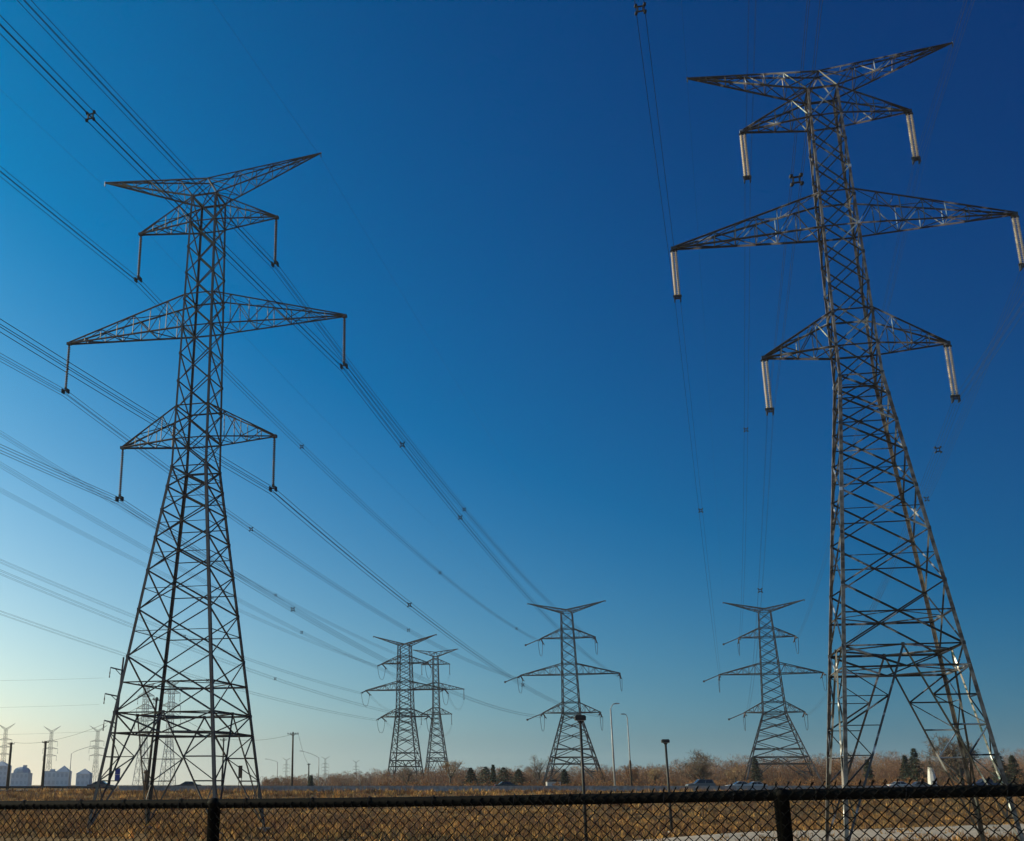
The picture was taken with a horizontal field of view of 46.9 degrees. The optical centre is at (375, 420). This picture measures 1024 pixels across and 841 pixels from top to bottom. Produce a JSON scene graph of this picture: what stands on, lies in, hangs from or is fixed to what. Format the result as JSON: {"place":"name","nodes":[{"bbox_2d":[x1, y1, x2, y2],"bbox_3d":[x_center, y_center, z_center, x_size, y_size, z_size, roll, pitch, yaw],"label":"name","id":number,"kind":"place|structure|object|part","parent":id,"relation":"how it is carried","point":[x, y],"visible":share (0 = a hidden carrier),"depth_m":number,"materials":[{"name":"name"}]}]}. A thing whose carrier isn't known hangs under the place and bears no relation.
{"place":"outdoors","nodes":[
{"label":"outdoors","id":0,"kind":"place"},
{"bbox_2d":[0,790,622,791],"bbox_3d":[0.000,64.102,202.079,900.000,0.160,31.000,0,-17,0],"label":"road","id":1,"kind":"structure","parent":0,"point":[279,791],"depth_m":187.27,"materials":[{"name":"grey asphalt"}]},
{"bbox_2d":[87,781,116,789],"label":"car","id":2,"kind":"object","parent":1,"relation":"on","point":[103,783],"visible":0.45,"depth_m":190.30,"materials":[{"name":"red paint"}]},
{"bbox_2d":[173,781,200,785],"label":"car","id":3,"kind":"object","parent":1,"relation":"on","point":[188,783],"visible":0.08,"depth_m":193.73,"materials":[{"name":"grey paint"}]},
{"bbox_2d":[494,781,521,787],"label":"car","id":4,"kind":"object","parent":1,"relation":"on","point":[506,783],"visible":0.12,"depth_m":197.46,"materials":[{"name":"paint"}]},
{"bbox_2d":[685,779,715,785],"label":"car","id":5,"kind":"object","parent":1,"relation":"on","point":[703,782],"visible":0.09,"depth_m":190.37,"materials":[{"name":"silver metal"}]},
{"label":"side window","id":6,"kind":"part","parent":5,"relation":"part of","materials":[{"name":"black glass"}]},
{"bbox_2d":[725,781,751,785],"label":"car","id":7,"kind":"object","parent":1,"relation":"on","point":[738,783],"visible":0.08,"depth_m":205.67,"materials":[{"name":"white paint"}]},
{"bbox_2d":[749,782,767,785],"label":"car","id":8,"kind":"object","parent":1,"relation":"on","point":[758,784],"visible":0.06,"depth_m":213.16,"materials":[{"name":"white paint"}]},
{"bbox_2d":[887,781,915,785],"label":"car","id":9,"kind":"object","parent":1,"relation":"on","point":[900,783],"visible":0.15,"depth_m":205.80,"materials":[{"name":"white paint"}]},
{"bbox_2d":[911,782,936,785],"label":"car","id":10,"kind":"object","parent":1,"relation":"on","point":[919,783],"visible":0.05,"depth_m":211.11,"materials":[{"name":"silver metal"}]},
{"bbox_2d":[973,779,1000,784],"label":"car","id":11,"kind":"object","parent":1,"relation":"on","point":[980,782],"visible":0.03,"depth_m":190.36,"materials":[{"name":"blue paint"}]},
{"bbox_2d":[0,785,1023,840],"bbox_3d":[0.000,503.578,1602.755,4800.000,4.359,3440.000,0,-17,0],"label":"ground","id":12,"kind":"structure","parent":0,"point":[898,813],"depth_m":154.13,"materials":[{"name":"brown plant"}]},
{"bbox_2d":[0,761,11,785],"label":"apartment block","id":13,"kind":"structure","parent":12,"relation":"on","point":[3,771],"depth_m":780.67,"materials":[{"name":"grey concrete"}]},
{"bbox_2d":[0,724,13,762],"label":"transmission pylon","id":14,"kind":"object","parent":12,"relation":"on","point":[5,738],"visible":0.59,"depth_m":867.88,"materials":[{"name":"metal"}]},
{"bbox_2d":[5,742,12,789],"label":"utility pole","id":15,"kind":"object","parent":12,"relation":"on","point":[9,767],"visible":0.98,"depth_m":239.54,"materials":[{"name":"brown wood"}]},
{"bbox_2d":[10,765,32,785],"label":"apartment block","id":16,"kind":"structure","parent":12,"relation":"on","point":[21,776],"depth_m":779.62,"materials":[{"name":"grey concrete"}]},
{"bbox_2d":[41,741,48,789],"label":"utility pole","id":17,"kind":"object","parent":12,"relation":"on","point":[43,766],"visible":0.98,"depth_m":239.64,"materials":[{"name":"brown wood"}]},
{"bbox_2d":[44,769,55,785],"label":"apartment block","id":18,"kind":"structure","parent":12,"relation":"on","point":[49,777],"depth_m":799.28,"materials":[{"name":"grey concrete"}]},
{"bbox_2d":[42,727,58,769],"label":"transmission pylon","id":19,"kind":"object","parent":12,"relation":"on","point":[50,750],"visible":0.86,"depth_m":904.51,"materials":[{"name":"metal"}]},
{"bbox_2d":[0,786,113,791],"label":"guard rail","id":20,"kind":"object","parent":12,"relation":"on","point":[62,787],"visible":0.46,"depth_m":186.18,"materials":[{"name":"metal"}]},
{"bbox_2d":[55,766,71,785],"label":"apartment block","id":21,"kind":"structure","parent":12,"relation":"on","point":[62,777],"depth_m":780.59,"materials":[{"name":"grey concrete"}]},
{"bbox_2d":[68,746,92,788],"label":"street lamp","id":22,"kind":"object","parent":12,"relation":"on","point":[70,765],"visible":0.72,"depth_m":316.41,"materials":[{"name":"grey metal"}]},
{"bbox_2d":[75,769,92,785],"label":"apartment block","id":23,"kind":"structure","parent":12,"relation":"on","point":[83,777],"depth_m":780.25,"materials":[{"name":"grey concrete"}]},
{"bbox_2d":[89,726,105,782],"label":"transmission pylon","id":24,"kind":"object","parent":12,"relation":"on","point":[96,748],"visible":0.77,"depth_m":895.04,"materials":[{"name":"metal"}]},
{"bbox_2d":[102,657,123,790],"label":"utility pole","id":25,"kind":"object","parent":12,"relation":"on","point":[114,735],"visible":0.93,"depth_m":193.80,"materials":[{"name":"metal"}]},
{"bbox_2d":[115,768,119,788],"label":"road sign","id":26,"kind":"object","parent":12,"relation":"on","point":[117,774],"visible":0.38,"depth_m":183.63,"materials":[{"name":"metal"}]},
{"bbox_2d":[132,683,153,785],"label":"transmission pylon","id":27,"kind":"object","parent":12,"relation":"on","point":[144,709],"visible":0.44,"depth_m":619.46,"materials":[{"name":"metal"}]},
{"bbox_2d":[143,770,146,789],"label":"marker post","id":28,"kind":"object","parent":12,"relation":"on","point":[145,774],"visible":0.54,"depth_m":184.35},
{"bbox_2d":[145,697,158,790],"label":"utility pole","id":29,"kind":"object","parent":12,"relation":"on","point":[150,756],"visible":0.79,"depth_m":182.54,"materials":[{"name":"brown wood"}]},
{"bbox_2d":[50,698,153,740],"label":"overhead wire","id":30,"kind":"object","parent":29,"relation":"attached to","point":[100,725],"visible":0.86,"depth_m":212.20,"materials":[{"name":"metal"}]},
{"bbox_2d":[158,682,180,785],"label":"transmission pylon","id":31,"kind":"object","parent":12,"relation":"on","point":[169,743],"visible":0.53,"depth_m":598.29,"materials":[{"name":"metal"}]},
{"bbox_2d":[61,152,347,833],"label":"transmission pylon","id":32,"kind":"object","parent":12,"relation":"on","point":[160,715],"visible":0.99,"depth_m":106.65,"materials":[{"name":"metal"}]},
{"bbox_2d":[0,353,518,678],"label":"conductor bundle","id":33,"kind":"object","parent":32,"relation":"hanging from","point":[212,498],"visible":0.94,"depth_m":139.73,"materials":[{"name":"metal"}]},
{"bbox_2d":[0,89,525,603],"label":"earth wire","id":34,"kind":"object","parent":32,"relation":"attached to","point":[172,259],"visible":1,"depth_m":129.26,"materials":[{"name":"metal"}]},
{"bbox_2d":[0,166,538,641],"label":"conductor bundle","id":35,"kind":"object","parent":32,"relation":"hanging from","point":[232,378],"visible":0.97,"depth_m":121.37,"materials":[{"name":"metal"}]},
{"bbox_2d":[0,444,541,717],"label":"conductor bundle","id":36,"kind":"object","parent":32,"relation":"hanging from","point":[291,608],"visible":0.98,"depth_m":123.62,"materials":[{"name":"metal"}]},
{"bbox_2d":[0,319,598,716],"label":"conductor bundle","id":37,"kind":"object","parent":32,"relation":"hanging from","point":[410,603],"visible":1,"depth_m":94.21,"materials":[{"name":"metal"}]},
{"bbox_2d":[17,0,593,639],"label":"conductor bundle","id":38,"kind":"object","parent":32,"relation":"hanging from","point":[555,608],"visible":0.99,"depth_m":101.78,"materials":[{"name":"metal"}]},
{"bbox_2d":[0,15,618,676],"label":"conductor bundle","id":39,"kind":"object","parent":32,"relation":"hanging from","point":[236,269],"visible":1,"depth_m":81.42,"materials":[{"name":"metal"}]},
{"bbox_2d":[215,5,596,591],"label":"earth wire","id":40,"kind":"object","parent":32,"relation":"attached to","point":[381,259],"visible":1,"depth_m":129.38,"materials":[{"name":"metal"}]},
{"bbox_2d":[220,738,223,785],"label":"utility pole","id":41,"kind":"object","parent":12,"relation":"on","point":[222,762],"visible":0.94,"depth_m":258.82,"materials":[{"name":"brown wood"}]},
{"bbox_2d":[238,766,242,788],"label":"sign board","id":42,"kind":"object","parent":12,"relation":"on","point":[239,773],"visible":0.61,"depth_m":183.62,"materials":[{"name":"grey wood"}]},
{"bbox_2d":[290,732,293,785],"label":"utility pole","id":43,"kind":"object","parent":12,"relation":"on","point":[292,758],"visible":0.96,"depth_m":251.53,"materials":[{"name":"brown wood"}]},
{"bbox_2d":[303,751,318,785],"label":"street lamp","id":44,"kind":"object","parent":12,"relation":"on","point":[318,768],"visible":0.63,"depth_m":383.16,"materials":[{"name":"grey metal"}]},
{"bbox_2d":[307,775,315,785],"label":"evergreen tree","id":45,"kind":"object","parent":12,"relation":"on","point":[311,782],"visible":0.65,"depth_m":314.96,"materials":[{"name":"green plant"}]},
{"bbox_2d":[321,756,329,778],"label":"transmission pylon","id":46,"kind":"object","parent":12,"relation":"on","point":[325,766],"visible":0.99,"depth_m":1581.84,"materials":[{"name":"metal"}]},
{"bbox_2d":[361,634,448,781],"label":"transmission pylon","id":47,"kind":"object","parent":12,"relation":"on","point":[399,708],"visible":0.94,"depth_m":374.69,"materials":[{"name":"metal"}]},
{"bbox_2d":[1,559,360,692],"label":"conductor bundle","id":48,"kind":"object","parent":47,"relation":"attached to","point":[158,624],"visible":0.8,"depth_m":235.37,"materials":[{"name":"metal"}]},
{"bbox_2d":[0,488,368,663],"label":"conductor bundle","id":49,"kind":"object","parent":47,"relation":"attached to","point":[155,568],"visible":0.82,"depth_m":226.76,"materials":[{"name":"metal"}]},
{"bbox_2d":[0,610,375,720],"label":"conductor bundle","id":50,"kind":"object","parent":47,"relation":"attached to","point":[160,664],"visible":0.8,"depth_m":223.68,"materials":[{"name":"metal"}]},
{"bbox_2d":[1,432,421,664],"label":"conductor bundle","id":51,"kind":"object","parent":47,"relation":"attached to","point":[189,546],"visible":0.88,"depth_m":209.56,"materials":[{"name":"metal"}]},
{"bbox_2d":[1,570,423,719],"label":"conductor bundle","id":52,"kind":"object","parent":47,"relation":"attached to","point":[179,642],"visible":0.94,"depth_m":203.86,"materials":[{"name":"metal"}]},
{"bbox_2d":[0,462,440,692],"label":"conductor bundle","id":53,"kind":"object","parent":47,"relation":"attached to","point":[186,569],"visible":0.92,"depth_m":189.22,"materials":[{"name":"metal"}]},
{"bbox_2d":[396,766,417,785],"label":"bare tree","id":54,"kind":"object","parent":12,"relation":"on","point":[408,771],"visible":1,"depth_m":315.24,"materials":[{"name":"brown plant"}]},
{"bbox_2d":[408,649,464,771],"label":"transmission pylon","id":55,"kind":"object","parent":12,"relation":"on","point":[433,712],"visible":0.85,"depth_m":621.72,"materials":[{"name":"metal"}]},
{"bbox_2d":[441,760,464,783],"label":"bare tree","id":56,"kind":"object","parent":12,"relation":"on","point":[453,769],"visible":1,"depth_m":286.87,"materials":[{"name":"brown plant"}]},
{"bbox_2d":[462,768,479,785],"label":"evergreen tree","id":57,"kind":"object","parent":12,"relation":"on","point":[470,771],"visible":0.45,"depth_m":286.57,"materials":[{"name":"green plant"}]},
{"bbox_2d":[476,767,497,785],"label":"evergreen tree","id":58,"kind":"object","parent":12,"relation":"on","point":[487,770],"visible":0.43,"depth_m":296.12,"materials":[{"name":"green plant"}]},
{"bbox_2d":[489,764,496,783],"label":"evergreen tree","id":59,"kind":"object","parent":12,"relation":"on","point":[493,775],"visible":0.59,"depth_m":291.65,"materials":[{"name":"green plant"}]},
{"bbox_2d":[492,767,513,782],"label":"evergreen tree","id":60,"kind":"object","parent":12,"relation":"on","point":[502,771],"visible":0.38,"depth_m":286.64,"materials":[{"name":"green plant"}]},
{"bbox_2d":[0,776,1023,840],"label":"chain link fence","id":61,"kind":"object","parent":12,"relation":"on","point":[781,798],"visible":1,"depth_m":5.54,"materials":[{"name":"black metal"}]},
{"bbox_2d":[119,786,917,790],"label":"road barrier","id":62,"kind":"object","parent":12,"relation":"on","point":[454,788],"visible":0.39,"depth_m":186.12,"materials":[{"name":"concrete"}]},
{"bbox_2d":[510,769,530,785],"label":"evergreen tree","id":63,"kind":"object","parent":12,"relation":"on","point":[518,773],"visible":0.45,"depth_m":276.94,"materials":[{"name":"green plant"}]},
{"bbox_2d":[524,755,552,782],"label":"bare tree","id":64,"kind":"object","parent":12,"relation":"on","point":[535,773],"visible":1,"depth_m":287.45,"materials":[{"name":"brown plant"}]},
{"bbox_2d":[545,779,561,785],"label":"white shed","id":65,"kind":"structure","parent":12,"relation":"on","point":[549,782],"depth_m":285.34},
{"bbox_2d":[504,600,621,783],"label":"transmission pylon","id":66,"kind":"object","parent":12,"relation":"on","point":[562,702],"visible":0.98,"depth_m":331.24,"materials":[{"name":"metal"}]},
{"bbox_2d":[558,769,570,785],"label":"evergreen tree","id":67,"kind":"object","parent":12,"relation":"on","point":[564,779],"visible":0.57,"depth_m":286.46,"materials":[{"name":"green plant"}]},
{"bbox_2d":[574,715,587,840],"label":"floodlight post","id":68,"kind":"object","parent":12,"relation":"on","point":[580,719],"visible":1,"depth_m":74.79,"materials":[{"name":"metal"}]},
{"bbox_2d":[593,768,606,784],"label":"bare tree","id":69,"kind":"object","parent":12,"relation":"on","point":[599,777],"visible":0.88,"depth_m":276.70,"materials":[{"name":"brown plant"}]},
{"bbox_2d":[610,703,619,791],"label":"street lamp","id":70,"kind":"object","parent":12,"relation":"on","point":[613,746],"visible":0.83,"depth_m":188.66,"materials":[{"name":"grey metal"}]},
{"bbox_2d":[622,713,632,785],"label":"street lamp","id":71,"kind":"object","parent":12,"relation":"on","point":[630,770],"visible":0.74,"depth_m":216.88,"materials":[{"name":"grey metal"}]},
{"bbox_2d":[623,764,644,785],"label":"bare tree","id":72,"kind":"object","parent":12,"relation":"on","point":[635,775],"visible":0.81,"depth_m":247.78,"materials":[{"name":"brown plant"}]},
{"bbox_2d":[260,745,1023,786],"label":"thicket","id":73,"kind":"object","parent":12,"relation":"on","point":[891,768],"visible":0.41,"depth_m":348.55,"materials":[{"name":"brown plant"}]},
{"bbox_2d":[644,767,661,782],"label":"bare tree","id":74,"kind":"object","parent":12,"relation":"on","point":[655,775],"visible":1,"depth_m":262.88,"materials":[{"name":"brown plant"}]},
{"bbox_2d":[661,739,674,833],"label":"floodlight post","id":75,"kind":"object","parent":12,"relation":"on","point":[665,741],"visible":0.8,"depth_m":112.82,"materials":[{"name":"metal"}]},
{"bbox_2d":[674,749,722,781],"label":"bare tree","id":76,"kind":"object","parent":12,"relation":"on","point":[701,773],"visible":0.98,"depth_m":233.51,"materials":[{"name":"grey plant"}]},
{"bbox_2d":[378,775,1023,788],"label":"orange brush","id":77,"kind":"object","parent":12,"relation":"on","point":[875,783],"visible":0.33,"depth_m":243.74,"materials":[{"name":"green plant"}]},
{"bbox_2d":[724,763,745,782],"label":"bare tree","id":78,"kind":"object","parent":12,"relation":"on","point":[731,775],"visible":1,"depth_m":249.18,"materials":[{"name":"brown plant"}]},
{"bbox_2d":[747,757,764,782],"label":"evergreen tree","id":79,"kind":"object","parent":12,"relation":"on","point":[755,765],"visible":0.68,"depth_m":277.42,"materials":[{"name":"green plant"}]},
{"bbox_2d":[703,599,826,782],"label":"transmission pylon","id":80,"kind":"object","parent":12,"relation":"on","point":[761,674],"visible":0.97,"depth_m":329.49,"materials":[{"name":"metal"}]},
{"bbox_2d":[831,759,857,784],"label":"bare tree","id":81,"kind":"object","parent":12,"relation":"on","point":[836,768],"visible":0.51,"depth_m":239.03,"materials":[{"name":"brown plant"}]},
{"bbox_2d":[670,42,1023,840],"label":"transmission pylon","id":82,"kind":"object","parent":12,"relation":"on","point":[834,358],"visible":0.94,"depth_m":97.24,"materials":[{"name":"grey metal"}]},
{"bbox_2d":[634,0,720,674],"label":"conductor bundle","id":83,"kind":"object","parent":82,"relation":"hanging from","point":[643,10],"visible":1,"depth_m":81.57,"materials":[{"name":"metal"}]},
{"bbox_2d":[681,0,722,593],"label":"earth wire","id":84,"kind":"object","parent":82,"relation":"attached to","point":[699,255],"visible":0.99,"depth_m":130.00,"materials":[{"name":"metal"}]},
{"bbox_2d":[739,0,755,637],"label":"conductor bundle","id":85,"kind":"object","parent":82,"relation":"attached to","point":[749,292],"visible":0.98,"depth_m":124.37,"materials":[{"name":"metal"}]},
{"bbox_2d":[747,0,822,708],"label":"conductor bundle","id":86,"kind":"object","parent":82,"relation":"hanging from","point":[792,183],"visible":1,"depth_m":59.95,"materials":[{"name":"metal"}]},
{"bbox_2d":[796,0,973,637],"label":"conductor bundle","id":87,"kind":"object","parent":82,"relation":"attached to","point":[905,224],"visible":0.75,"depth_m":104.14,"materials":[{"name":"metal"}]},
{"bbox_2d":[805,0,966,598],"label":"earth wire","id":88,"kind":"object","parent":82,"relation":"attached to","point":[890,300],"visible":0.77,"depth_m":125.99,"materials":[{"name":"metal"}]},
{"bbox_2d":[807,294,1023,714],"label":"conductor bundle","id":89,"kind":"object","parent":82,"relation":"attached to","point":[936,451],"visible":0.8,"depth_m":102.43,"materials":[{"name":"metal"}]},
{"bbox_2d":[827,263,1023,673],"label":"conductor bundle","id":90,"kind":"object","parent":82,"relation":"hanging from","point":[954,428],"visible":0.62,"depth_m":125.55,"materials":[{"name":"metal"}]},
{"bbox_2d":[862,759,874,785],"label":"evergreen tree","id":91,"kind":"object","parent":12,"relation":"on","point":[871,775],"visible":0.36,"depth_m":258.25,"materials":[{"name":"green plant"}]},
{"bbox_2d":[897,755,914,781],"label":"evergreen tree","id":92,"kind":"object","parent":12,"relation":"on","point":[904,763],"visible":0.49,"depth_m":250.91,"materials":[{"name":"green plant"}]},
{"bbox_2d":[904,748,927,783],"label":"evergreen tree","id":93,"kind":"object","parent":12,"relation":"on","point":[914,758],"visible":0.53,"depth_m":244.21,"materials":[{"name":"green plant"}]},
{"bbox_2d":[917,732,985,784],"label":"bare tree","id":94,"kind":"object","parent":12,"relation":"on","point":[959,767],"visible":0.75,"depth_m":207.17,"materials":[{"name":"brown plant"}]},
{"bbox_2d":[989,753,1016,783],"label":"evergreen tree","id":95,"kind":"object","parent":12,"relation":"on","point":[1008,775],"visible":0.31,"depth_m":229.46,"materials":[{"name":"green plant"}]},
{"bbox_2d":[1005,755,1023,783],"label":"evergreen tree","id":96,"kind":"object","parent":12,"relation":"on","point":[1013,769],"visible":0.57,"depth_m":239.23,"materials":[{"name":"green plant"}]},
{"bbox_2d":[0,0,1023,784],"label":"sky","id":97,"kind":"structure","parent":0,"point":[497,158],"materials":[{"name":"blue"}]},
{"bbox_2d":[634,824,1023,840],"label":"path","id":98,"kind":"structure","parent":0,"point":[856,832],"depth_m":115.19,"materials":[{"name":"grey concrete"}]},
{"bbox_2d":[927,763,936,784],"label":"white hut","id":99,"kind":"object","parent":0,"point":[931,777],"visible":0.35,"depth_m":225.25,"materials":[{"name":"white"}]}
]}

